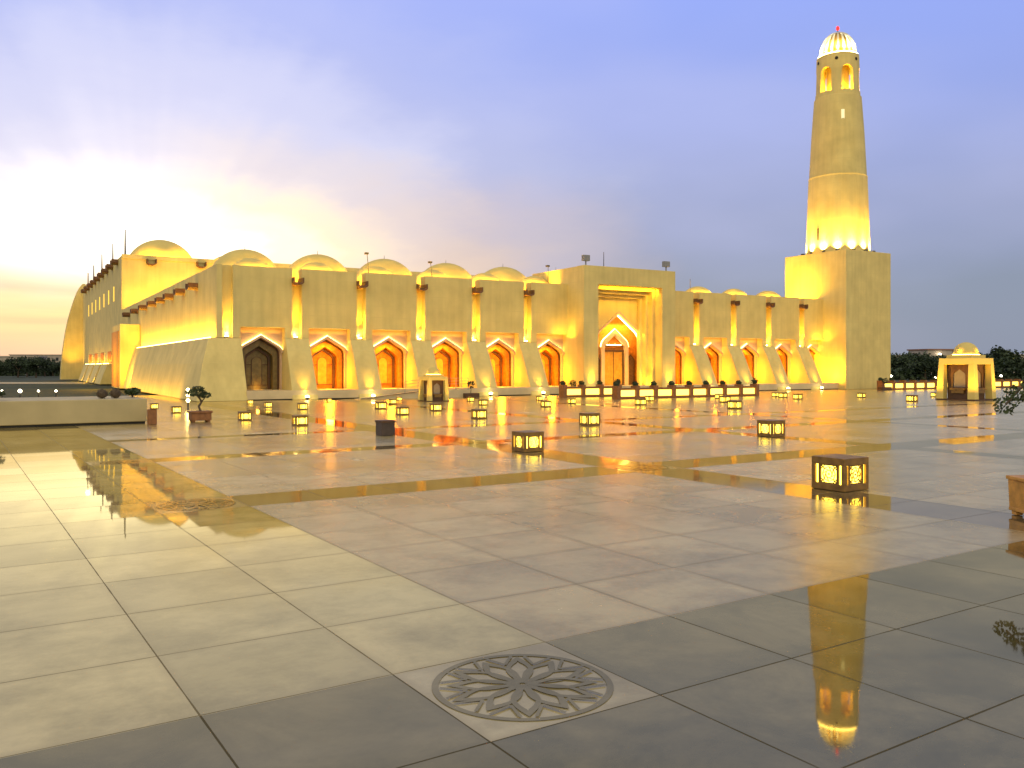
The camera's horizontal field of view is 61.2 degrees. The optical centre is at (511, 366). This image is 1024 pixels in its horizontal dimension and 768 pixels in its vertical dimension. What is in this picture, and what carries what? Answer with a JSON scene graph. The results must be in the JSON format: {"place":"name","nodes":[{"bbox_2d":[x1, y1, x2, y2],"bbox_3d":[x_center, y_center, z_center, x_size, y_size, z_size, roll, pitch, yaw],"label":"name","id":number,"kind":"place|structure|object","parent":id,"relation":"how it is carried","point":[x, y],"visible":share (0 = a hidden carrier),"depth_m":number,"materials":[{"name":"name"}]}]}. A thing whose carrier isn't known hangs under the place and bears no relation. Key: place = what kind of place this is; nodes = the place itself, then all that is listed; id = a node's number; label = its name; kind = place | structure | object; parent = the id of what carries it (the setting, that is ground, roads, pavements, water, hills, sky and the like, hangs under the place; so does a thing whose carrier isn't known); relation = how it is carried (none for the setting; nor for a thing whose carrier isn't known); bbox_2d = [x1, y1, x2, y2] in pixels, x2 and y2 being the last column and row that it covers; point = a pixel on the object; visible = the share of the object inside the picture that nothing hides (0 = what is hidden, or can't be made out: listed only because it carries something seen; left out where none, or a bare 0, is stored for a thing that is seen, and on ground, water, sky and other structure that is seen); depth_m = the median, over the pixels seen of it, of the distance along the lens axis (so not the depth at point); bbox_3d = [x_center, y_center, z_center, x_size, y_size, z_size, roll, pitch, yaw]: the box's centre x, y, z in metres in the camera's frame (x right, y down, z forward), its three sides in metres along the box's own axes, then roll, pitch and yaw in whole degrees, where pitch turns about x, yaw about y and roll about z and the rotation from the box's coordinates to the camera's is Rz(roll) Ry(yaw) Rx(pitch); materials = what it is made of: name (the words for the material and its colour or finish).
{"place":"outdoors","nodes":[
{"label":"outdoors","id":0,"kind":"place"},
{"bbox_2d":[0,356,47,366],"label":"building","id":1,"kind":"structure","parent":0,"point":[4,358],"depth_m":330.18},
{"bbox_2d":[9,354,60,361],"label":"building","id":2,"kind":"structure","parent":0,"point":[57,357],"depth_m":345.59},
{"bbox_2d":[0,382,89,383],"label":"path","id":3,"kind":"structure","parent":0,"point":[43,382],"depth_m":94.87,"materials":[{"name":"grey concrete"}]},
{"bbox_2d":[0,396,146,427],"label":"wall","id":4,"kind":"structure","parent":0,"point":[50,411],"depth_m":23.54,"materials":[{"name":"stone"}]},
{"bbox_2d":[96,389,107,398],"bbox_3d":[-11.656,0.757,24.592,0.315,0.296,0.323,0,0,0],"label":"shrub","id":5,"kind":"object","parent":4,"relation":"on","point":[101,393],"visible":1,"depth_m":24.51,"materials":[{"name":"brown plant"}]},
{"bbox_2d":[110,389,120,397],"bbox_3d":[-11.356,0.759,24.785,0.321,0.308,0.314,0,0,0],"label":"shrub","id":6,"kind":"object","parent":4,"relation":"on","point":[115,393],"visible":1,"depth_m":24.70,"materials":[{"name":"brown plant"}]},
{"bbox_2d":[123,387,140,396],"bbox_3d":[-11.233,0.748,25.584,0.485,0.304,0.481,0,0,0],"label":"shrub","id":7,"kind":"object","parent":4,"relation":"on","point":[132,391],"visible":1,"depth_m":25.49,"materials":[{"name":"green plant"}]},
{"bbox_2d":[0,373,1021,397],"bbox_3d":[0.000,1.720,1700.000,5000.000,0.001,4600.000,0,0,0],"label":"ground","id":8,"kind":"structure","parent":0,"point":[63,390],"depth_m":69.20,"materials":[{"name":"plant"}]},
{"bbox_2d":[0,362,8,374],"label":"tree","id":9,"kind":"object","parent":8,"relation":"on","point":[3,369],"visible":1,"depth_m":139.56,"materials":[{"name":"green plant"}]},
{"bbox_2d":[4,356,32,376],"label":"tree","id":10,"kind":"object","parent":8,"relation":"on","point":[10,366],"visible":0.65,"depth_m":142.17,"materials":[{"name":"green plant"}]},
{"bbox_2d":[0,367,58,375],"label":"hedge","id":11,"kind":"object","parent":8,"relation":"on","point":[12,373],"visible":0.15,"depth_m":164.23,"materials":[{"name":"green plant"}]},
{"bbox_2d":[17,355,46,377],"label":"tree","id":12,"kind":"object","parent":8,"relation":"on","point":[35,364],"visible":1,"depth_m":138.36,"materials":[{"name":"green plant"}]},
{"bbox_2d":[34,357,55,375],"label":"tree","id":13,"kind":"object","parent":8,"relation":"on","point":[46,369],"visible":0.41,"depth_m":156.71,"materials":[{"name":"green plant"}]},
{"bbox_2d":[47,361,60,374],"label":"tree","id":14,"kind":"object","parent":8,"relation":"on","point":[54,366],"visible":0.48,"depth_m":144.09,"materials":[{"name":"green plant"}]},
{"bbox_2d":[891,354,911,368],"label":"tree","id":15,"kind":"object","parent":8,"relation":"on","point":[898,361],"visible":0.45,"depth_m":129.89,"materials":[{"name":"green plant"}]},
{"bbox_2d":[892,352,917,370],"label":"tree","id":16,"kind":"object","parent":8,"relation":"on","point":[913,355],"visible":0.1,"depth_m":135.84,"materials":[{"name":"green plant"}]},
{"bbox_2d":[901,350,932,369],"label":"tree","id":17,"kind":"object","parent":8,"relation":"on","point":[907,366],"visible":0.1,"depth_m":133.84,"materials":[{"name":"green plant"}]},
{"bbox_2d":[905,352,945,377],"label":"tree","id":18,"kind":"object","parent":8,"relation":"on","point":[928,361],"visible":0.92,"depth_m":114.16,"materials":[{"name":"green plant"}]},
{"bbox_2d":[891,367,1023,379],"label":"hedge","id":19,"kind":"object","parent":8,"relation":"on","point":[897,373],"visible":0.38,"depth_m":115.37,"materials":[{"name":"green plant"}]},
{"bbox_2d":[977,352,1004,372],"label":"tree","id":20,"kind":"object","parent":8,"relation":"on","point":[997,362],"visible":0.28,"depth_m":114.04,"materials":[{"name":"green plant"}]},
{"bbox_2d":[988,345,1023,371],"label":"tree","id":21,"kind":"object","parent":8,"relation":"on","point":[1010,358],"visible":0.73,"depth_m":120.73,"materials":[{"name":"green plant"}]},
{"bbox_2d":[1001,363,1023,369],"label":"tree","id":22,"kind":"object","parent":8,"relation":"on","point":[1018,366],"visible":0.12,"depth_m":133.81,"materials":[{"name":"green plant"}]},
{"bbox_2d":[0,388,1023,767],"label":"plaza paving","id":23,"kind":"structure","parent":0,"point":[338,584],"depth_m":6.33,"materials":[{"name":"stone"}]},
{"bbox_2d":[147,409,156,424],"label":"box planter","id":24,"kind":"object","parent":23,"relation":"on","point":[151,416],"visible":1,"depth_m":23.98,"materials":[{"name":"brown wood"}]},
{"bbox_2d":[150,403,158,408],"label":"floor lantern","id":25,"kind":"object","parent":24,"relation":"on","point":[154,405],"visible":1,"depth_m":24.00,"materials":[{"name":"glass"}]},
{"bbox_2d":[171,406,180,412],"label":"floor lantern","id":26,"kind":"object","parent":23,"relation":"on","point":[175,409],"visible":1,"depth_m":29.79,"materials":[{"name":"glass"}]},
{"bbox_2d":[186,388,189,409],"bbox_3d":[-12.056,1.194,32.186,0.124,0.805,0.130,0,0,0],"label":"bollard lamp","id":27,"kind":"object","parent":23,"relation":"on","point":[187,400],"visible":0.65,"depth_m":32.16,"materials":[{"name":"metal"}]},
{"bbox_2d":[184,386,212,421],"bbox_3d":[-9.121,1.067,25.143,0.767,1.057,0.632,0,0,-33],"label":"bonsai planter","id":28,"kind":"object","parent":23,"relation":"on","point":[200,415],"visible":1,"depth_m":25.05,"materials":[{"name":"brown wood"}]},
{"bbox_2d":[238,411,251,420],"bbox_3d":[-7.981,1.461,25.826,0.323,0.271,0.323,0,0,-33],"label":"floor lantern","id":29,"kind":"object","parent":23,"relation":"on","point":[244,415],"visible":1,"depth_m":25.72,"materials":[{"name":"yellow metal"}]},
{"bbox_2d":[264,402,271,407],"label":"floor lantern","id":30,"kind":"object","parent":23,"relation":"on","point":[267,404],"visible":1,"depth_m":34.12,"materials":[{"name":"glass"}]},
{"bbox_2d":[292,415,307,425],"bbox_3d":[-5.757,1.450,23.489,0.348,0.291,0.348,0,0,-33],"label":"floor lantern","id":31,"kind":"object","parent":23,"relation":"on","point":[299,420],"visible":1,"depth_m":23.36,"materials":[{"name":"yellow metal"}]},
{"bbox_2d":[297,403,307,409],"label":"floor lantern","id":32,"kind":"object","parent":23,"relation":"on","point":[302,406],"visible":1,"depth_m":32.22,"materials":[{"name":"glass"}]},
{"bbox_2d":[375,402,385,408],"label":"floor lantern","id":33,"kind":"object","parent":23,"relation":"on","point":[380,405],"visible":1,"depth_m":32.63,"materials":[{"name":"glass"}]},
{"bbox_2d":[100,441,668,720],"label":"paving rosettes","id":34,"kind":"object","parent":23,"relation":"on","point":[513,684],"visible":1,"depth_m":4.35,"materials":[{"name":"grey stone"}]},
{"bbox_2d":[375,420,395,435],"bbox_3d":[-2.959,1.419,20.204,0.370,0.355,0.370,0,0,-33],"label":"dark box","id":35,"kind":"object","parent":23,"relation":"on","point":[385,427],"visible":1,"depth_m":20.07,"materials":[{"name":"paint"}]},
{"bbox_2d":[396,406,408,414],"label":"floor lantern","id":36,"kind":"object","parent":23,"relation":"on","point":[403,410],"visible":1,"depth_m":28.62,"materials":[{"name":"glass"}]},
{"bbox_2d":[357,380,468,399],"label":"access ramp","id":37,"kind":"structure","parent":23,"relation":"on","point":[455,393],"depth_m":43.95,"materials":[{"name":"stone"}]},
{"bbox_2d":[418,367,448,401],"bbox_3d":[-3.672,0.798,40.468,1.106,1.596,1.106,0,0,-33],"label":"domed kiosk","id":38,"kind":"object","parent":23,"relation":"on","point":[433,384],"visible":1,"depth_m":40.24,"materials":[{"name":"beige stone"}]},
{"bbox_2d":[423,380,426,400],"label":"door","id":39,"kind":"structure","parent":38,"relation":"in","point":[425,381],"depth_m":40.38,"materials":[{"name":"brown wood"}]},
{"bbox_2d":[432,380,442,400],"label":"door","id":40,"kind":"structure","parent":38,"relation":"in","point":[437,385],"depth_m":40.20,"materials":[{"name":"brown wood"}]},
{"bbox_2d":[429,403,441,410],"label":"floor lantern","id":41,"kind":"object","parent":23,"relation":"on","point":[435,406],"visible":1,"depth_m":31.19,"materials":[{"name":"glass"}]},
{"bbox_2d":[60,230,838,401],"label":"mosque","id":42,"kind":"structure","parent":23,"relation":"on","point":[166,318],"depth_m":50.57,"materials":[{"name":"stone"}]},
{"bbox_2d":[112,331,118,386],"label":"porch door","id":43,"kind":"structure","parent":42,"relation":"in","point":[115,335],"depth_m":66.18,"materials":[{"name":"brown wood"}]},
{"bbox_2d":[242,339,278,389],"bbox_3d":[-12.809,-0.280,43.561,2.200,2.840,0.700,0,0,-30],"label":"door","id":44,"kind":"structure","parent":42,"relation":"in","point":[261,359],"depth_m":43.74,"materials":[{"name":"brown wood"}]},
{"bbox_2d":[311,340,343,388],"bbox_3d":[-9.880,-0.280,45.280,2.200,2.840,0.700,0,0,-30],"label":"door","id":45,"kind":"structure","parent":42,"relation":"in","point":[328,359],"depth_m":45.47,"materials":[{"name":"orange wood"}]},
{"bbox_2d":[374,341,403,387],"bbox_3d":[-6.946,-0.280,47.004,2.200,2.840,0.700,0,0,-30],"label":"door","id":46,"kind":"structure","parent":42,"relation":"in","point":[390,358],"depth_m":47.21,"materials":[{"name":"orange wood"}]},
{"bbox_2d":[433,342,458,386],"bbox_3d":[-4.012,-0.280,48.728,2.200,2.840,0.700,0,0,-30],"label":"door","id":47,"kind":"structure","parent":42,"relation":"in","point":[446,356],"depth_m":48.95,"materials":[{"name":"orange wood"}]},
{"bbox_2d":[488,343,510,385],"bbox_3d":[-1.080,-0.280,50.449,2.200,2.840,0.700,0,0,-30],"label":"door","id":48,"kind":"structure","parent":42,"relation":"in","point":[500,357],"depth_m":50.68,"materials":[{"name":"orange wood"}]},
{"bbox_2d":[539,344,559,385],"bbox_3d":[1.886,-0.280,52.191,2.200,2.840,0.700,0,0,-30],"label":"door","id":49,"kind":"structure","parent":42,"relation":"in","point":[550,357],"depth_m":52.41,"materials":[{"name":"orange wood"}]},
{"bbox_2d":[598,357,599,380],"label":"side door","id":50,"kind":"structure","parent":42,"relation":"in","point":[598,357],"depth_m":53.72,"materials":[{"name":"brown wood"}]},
{"bbox_2d":[605,344,623,384],"bbox_3d":[6.372,-0.141,54.282,1.600,2.562,0.142,0,0,-30],"label":"door","id":51,"kind":"structure","parent":42,"relation":"in","point":[614,359],"depth_m":54.26,"materials":[{"name":"brown wood"}]},
{"bbox_2d":[629,354,634,384],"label":"side door","id":52,"kind":"structure","parent":42,"relation":"in","point":[631,360],"depth_m":55.04,"materials":[{"name":"brown wood"}]},
{"bbox_2d":[675,349,681,383],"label":"door","id":53,"kind":"structure","parent":42,"relation":"in","point":[678,358],"depth_m":57.27,"materials":[{"name":"orange wood"}]},
{"bbox_2d":[706,347,718,383],"bbox_3d":[13.069,-0.280,58.756,2.200,2.840,0.700,0,0,-30],"label":"door","id":54,"kind":"structure","parent":42,"relation":"in","point":[713,356],"depth_m":58.95,"materials":[{"name":"orange wood"}]},
{"bbox_2d":[742,348,753,377],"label":"door","id":55,"kind":"structure","parent":42,"relation":"in","point":[749,356],"depth_m":60.64,"materials":[{"name":"orange wood"}]},
{"bbox_2d":[777,348,787,377],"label":"door","id":56,"kind":"structure","parent":42,"relation":"in","point":[783,356],"depth_m":62.32,"materials":[{"name":"orange wood"}]},
{"bbox_2d":[463,381,478,397],"bbox_3d":[-2.176,1.150,45.575,0.840,0.892,0.474,0,0,-30],"label":"potted plant","id":57,"kind":"object","parent":23,"relation":"on","point":[466,395],"visible":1,"depth_m":45.44,"materials":[{"name":"brown plant"}]},
{"bbox_2d":[471,409,486,418],"bbox_3d":[-1.015,1.446,26.605,0.358,0.300,0.358,0,0,-33],"label":"floor lantern","id":58,"kind":"object","parent":23,"relation":"on","point":[478,413],"visible":1,"depth_m":26.48,"materials":[{"name":"yellow metal"}]},
{"bbox_2d":[478,399,487,405],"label":"floor lantern","id":59,"kind":"object","parent":23,"relation":"on","point":[481,402],"visible":1,"depth_m":35.95,"materials":[{"name":"glass"}]},
{"bbox_2d":[512,430,543,451],"bbox_3d":[0.301,1.410,16.468,0.443,0.371,0.443,0,0,-33],"label":"floor lantern","id":60,"kind":"object","parent":23,"relation":"on","point":[528,441],"visible":1,"depth_m":16.32,"materials":[{"name":"brown metal"}]},
{"bbox_2d":[540,400,551,406],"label":"floor lantern","id":61,"kind":"object","parent":23,"relation":"on","point":[545,403],"visible":1,"depth_m":34.23,"materials":[{"name":"glass"}]},
{"bbox_2d":[559,381,581,397],"bbox_3d":[3.057,1.153,45.570,1.272,0.885,0.460,0,0,-30],"label":"lit planter","id":62,"kind":"object","parent":23,"relation":"on","point":[565,391],"visible":0.99,"depth_m":45.36,"materials":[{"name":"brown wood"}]},
{"bbox_2d":[567,398,575,403],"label":"floor lantern","id":63,"kind":"object","parent":23,"relation":"on","point":[571,400],"visible":1,"depth_m":37.46,"materials":[{"name":"glass"}]},
{"bbox_2d":[578,380,599,396],"bbox_3d":[4.083,1.153,46.172,1.272,0.885,0.460,0,0,-30],"label":"lit planter","id":64,"kind":"object","parent":23,"relation":"on","point":[590,391],"visible":0.93,"depth_m":45.98,"materials":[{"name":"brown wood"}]},
{"bbox_2d":[579,412,599,425],"bbox_3d":[2.114,1.423,23.567,0.412,0.345,0.412,0,0,-33],"label":"floor lantern","id":65,"kind":"object","parent":23,"relation":"on","point":[589,419],"visible":1,"depth_m":23.43,"materials":[{"name":"yellow metal"}]},
{"bbox_2d":[596,380,611,396],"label":"lit planter","id":66,"kind":"object","parent":23,"relation":"on","point":[605,391],"visible":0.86,"depth_m":46.51,"materials":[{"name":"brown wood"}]},
{"bbox_2d":[612,381,635,398],"bbox_3d":[5.569,1.153,43.189,1.272,0.885,0.460,0,0,-30],"label":"lit planter","id":67,"kind":"object","parent":23,"relation":"on","point":[618,392],"visible":0.98,"depth_m":42.99,"materials":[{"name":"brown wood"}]},
{"bbox_2d":[635,398,645,404],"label":"floor lantern","id":68,"kind":"object","parent":23,"relation":"on","point":[640,401],"visible":1,"depth_m":36.02,"materials":[{"name":"glass"}]},
{"bbox_2d":[631,381,654,397],"bbox_3d":[6.595,1.153,43.792,1.272,0.885,0.460,0,0,-30],"label":"lit planter","id":69,"kind":"object","parent":23,"relation":"on","point":[642,392],"visible":0.9,"depth_m":43.59,"materials":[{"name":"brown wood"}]},
{"bbox_2d":[645,396,653,400],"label":"floor lantern","id":70,"kind":"object","parent":23,"relation":"on","point":[649,398],"visible":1,"depth_m":40.30,"materials":[{"name":"glass"}]},
{"bbox_2d":[649,381,672,397],"bbox_3d":[7.622,1.153,44.394,1.272,0.885,0.460,0,0,-30],"label":"lit planter","id":71,"kind":"object","parent":23,"relation":"on","point":[661,392],"visible":0.93,"depth_m":44.20,"materials":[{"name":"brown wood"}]},
{"bbox_2d":[667,381,689,397],"bbox_3d":[8.648,1.153,44.997,1.272,0.885,0.460,0,0,-30],"label":"lit planter","id":72,"kind":"object","parent":23,"relation":"on","point":[679,392],"visible":0.88,"depth_m":44.81,"materials":[{"name":"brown wood"}]},
{"bbox_2d":[685,381,706,397],"bbox_3d":[9.674,1.153,45.599,1.272,0.885,0.460,0,0,-30],"label":"lit planter","id":73,"kind":"object","parent":23,"relation":"on","point":[697,391],"visible":0.94,"depth_m":45.39,"materials":[{"name":"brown wood"}]},
{"bbox_2d":[702,380,723,396],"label":"lit planter","id":74,"kind":"object","parent":23,"relation":"on","point":[711,391],"visible":0.84,"depth_m":45.99,"materials":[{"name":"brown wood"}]},
{"bbox_2d":[719,396,730,402],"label":"floor lantern","id":75,"kind":"object","parent":23,"relation":"on","point":[723,399],"visible":0.85,"depth_m":38.63,"materials":[{"name":"glass"}]},
{"bbox_2d":[718,380,739,396],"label":"lit planter","id":76,"kind":"object","parent":23,"relation":"on","point":[732,391],"visible":0.9,"depth_m":46.63,"materials":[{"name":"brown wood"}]},
{"bbox_2d":[727,400,741,408],"bbox_3d":[8.456,1.429,32.860,0.398,0.333,0.398,0,0,-33],"label":"floor lantern","id":77,"kind":"object","parent":23,"relation":"on","point":[734,404],"visible":1,"depth_m":32.73,"materials":[{"name":"yellow glass"}]},
{"bbox_2d":[734,380,755,395],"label":"lit planter","id":78,"kind":"object","parent":23,"relation":"on","point":[746,390],"visible":0.91,"depth_m":47.22,"materials":[{"name":"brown wood"}]},
{"bbox_2d":[750,378,758,395],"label":"end planter","id":79,"kind":"object","parent":23,"relation":"on","point":[754,381],"visible":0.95,"depth_m":47.62,"materials":[{"name":"brown wood"}]},
{"bbox_2d":[757,419,784,436],"bbox_3d":[5.973,1.409,19.950,0.446,0.373,0.446,0,0,-33],"label":"floor lantern","id":80,"kind":"object","parent":23,"relation":"on","point":[770,428],"visible":1,"depth_m":19.81,"materials":[{"name":"brown metal"}]},
{"bbox_2d":[778,392,787,397],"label":"floor lantern","id":81,"kind":"object","parent":23,"relation":"on","point":[782,394],"visible":1,"depth_m":44.75,"materials":[{"name":"glass"}]},
{"bbox_2d":[793,394,802,399],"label":"floor lantern","id":82,"kind":"object","parent":23,"relation":"on","point":[798,396],"visible":1,"depth_m":42.57,"materials":[{"name":"glass"}]},
{"bbox_2d":[785,26,890,388],"bbox_3d":[24.471,-11.975,65.160,4.970,27.150,5.600,0,0,-30],"label":"minaret","id":83,"kind":"object","parent":23,"relation":"on","point":[841,270],"visible":0.99,"depth_m":63.12,"materials":[{"name":"beige stone"}]},
{"bbox_2d":[841,109,844,118],"bbox_3d":[24.134,-18.375,63.116,0.220,0.850,0.130,0,0,9],"label":"slit window","id":84,"kind":"structure","parent":83,"relation":"in","point":[842,110],"depth_m":63.05,"materials":[{"name":"glass"}]},
{"bbox_2d":[812,454,868,491],"bbox_3d":[4.310,1.385,11.366,0.505,0.423,0.505,0,0,-33],"label":"floor lantern","id":85,"kind":"object","parent":23,"relation":"on","point":[841,472],"visible":1,"depth_m":11.21,"materials":[{"name":"brown wood"}]},
{"bbox_2d":[857,393,865,397],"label":"floor lantern","id":86,"kind":"object","parent":23,"relation":"on","point":[861,395],"visible":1,"depth_m":44.70,"materials":[{"name":"glass"}]},
{"bbox_2d":[877,377,892,389],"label":"lit planter","id":87,"kind":"object","parent":23,"relation":"on","point":[881,384],"visible":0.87,"depth_m":59.79,"materials":[{"name":"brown wood"}]},
{"bbox_2d":[878,378,891,389],"bbox_3d":[25.625,1.160,59.452,1.008,0.872,0.490,0,0,-30],"label":"potted plant","id":88,"kind":"object","parent":23,"relation":"on","point":[884,387],"visible":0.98,"depth_m":59.32,"materials":[{"name":"green plant"}]},
{"bbox_2d":[888,377,903,389],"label":"lit planter","id":89,"kind":"object","parent":23,"relation":"on","point":[897,385],"visible":0.95,"depth_m":60.39,"materials":[{"name":"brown wood"}]},
{"bbox_2d":[899,377,914,389],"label":"lit planter","id":90,"kind":"object","parent":23,"relation":"on","point":[908,385],"visible":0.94,"depth_m":61.01,"materials":[{"name":"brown wood"}]},
{"bbox_2d":[906,395,917,401],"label":"floor lantern","id":91,"kind":"object","parent":23,"relation":"on","point":[911,398],"visible":1,"depth_m":39.63,"materials":[{"name":"glass"}]},
{"bbox_2d":[909,377,924,388],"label":"lit planter","id":92,"kind":"object","parent":23,"relation":"on","point":[918,385],"visible":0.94,"depth_m":61.58,"materials":[{"name":"yellow wood"}]},
{"bbox_2d":[920,377,934,388],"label":"lit planter","id":93,"kind":"object","parent":23,"relation":"on","point":[928,384],"visible":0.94,"depth_m":62.21,"materials":[{"name":"yellow wood"}]},
{"bbox_2d":[930,377,936,388],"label":"lit planter","id":94,"kind":"object","parent":23,"relation":"on","point":[935,380],"visible":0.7,"depth_m":62.61,"materials":[{"name":"yellow wood"}]},
{"bbox_2d":[935,342,995,400],"bbox_3d":[22.012,0.196,41.939,1.940,2.800,1.940,0,0,-33],"label":"domed kiosk","id":95,"kind":"object","parent":23,"relation":"on","point":[972,380],"visible":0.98,"depth_m":41.58,"materials":[{"name":"beige stone"}]},
{"bbox_2d":[948,365,967,398],"bbox_3d":[21.451,0.716,41.574,0.260,1.640,1.040,0,0,-33],"label":"doorway","id":96,"kind":"structure","parent":95,"relation":"in","point":[957,374],"depth_m":41.65,"materials":[{"name":"brown wood"}]},
{"bbox_2d":[977,365,986,398],"bbox_3d":[22.378,0.716,41.377,1.040,1.640,0.260,0,0,-33],"label":"doorway","id":97,"kind":"structure","parent":95,"relation":"in","point":[981,377],"depth_m":41.57,"materials":[{"name":"brown wood"}]},
{"bbox_2d":[995,380,1001,387],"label":"lit planter","id":98,"kind":"object","parent":23,"relation":"on","point":[997,384],"visible":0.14,"depth_m":66.63,"materials":[{"name":"yellow wood"}]},
{"bbox_2d":[996,376,1009,387],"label":"lit planter","id":99,"kind":"object","parent":23,"relation":"on","point":[1005,384],"visible":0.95,"depth_m":67.04,"materials":[{"name":"yellow wood"}]},
{"bbox_2d":[992,376,1023,514],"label":"potted plant","id":100,"kind":"object","parent":23,"relation":"on","point":[1016,492],"visible":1,"depth_m":9.21,"materials":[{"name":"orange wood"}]},
{"bbox_2d":[1005,376,1018,386],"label":"lit planter","id":101,"kind":"object","parent":23,"relation":"on","point":[1011,381],"visible":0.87,"depth_m":67.59,"materials":[{"name":"brown wood"}]},
{"bbox_2d":[1014,376,1022,386],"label":"lit planter","id":102,"kind":"object","parent":23,"relation":"on","point":[1019,381],"visible":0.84,"depth_m":68.08,"materials":[{"name":"brown wood"}]},
{"bbox_2d":[0,0,1023,355],"label":"sky","id":103,"kind":"structure","parent":0,"point":[476,136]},
{"bbox_2d":[907,349,953,357],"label":"building","id":104,"kind":"structure","parent":0,"point":[946,352],"depth_m":235.29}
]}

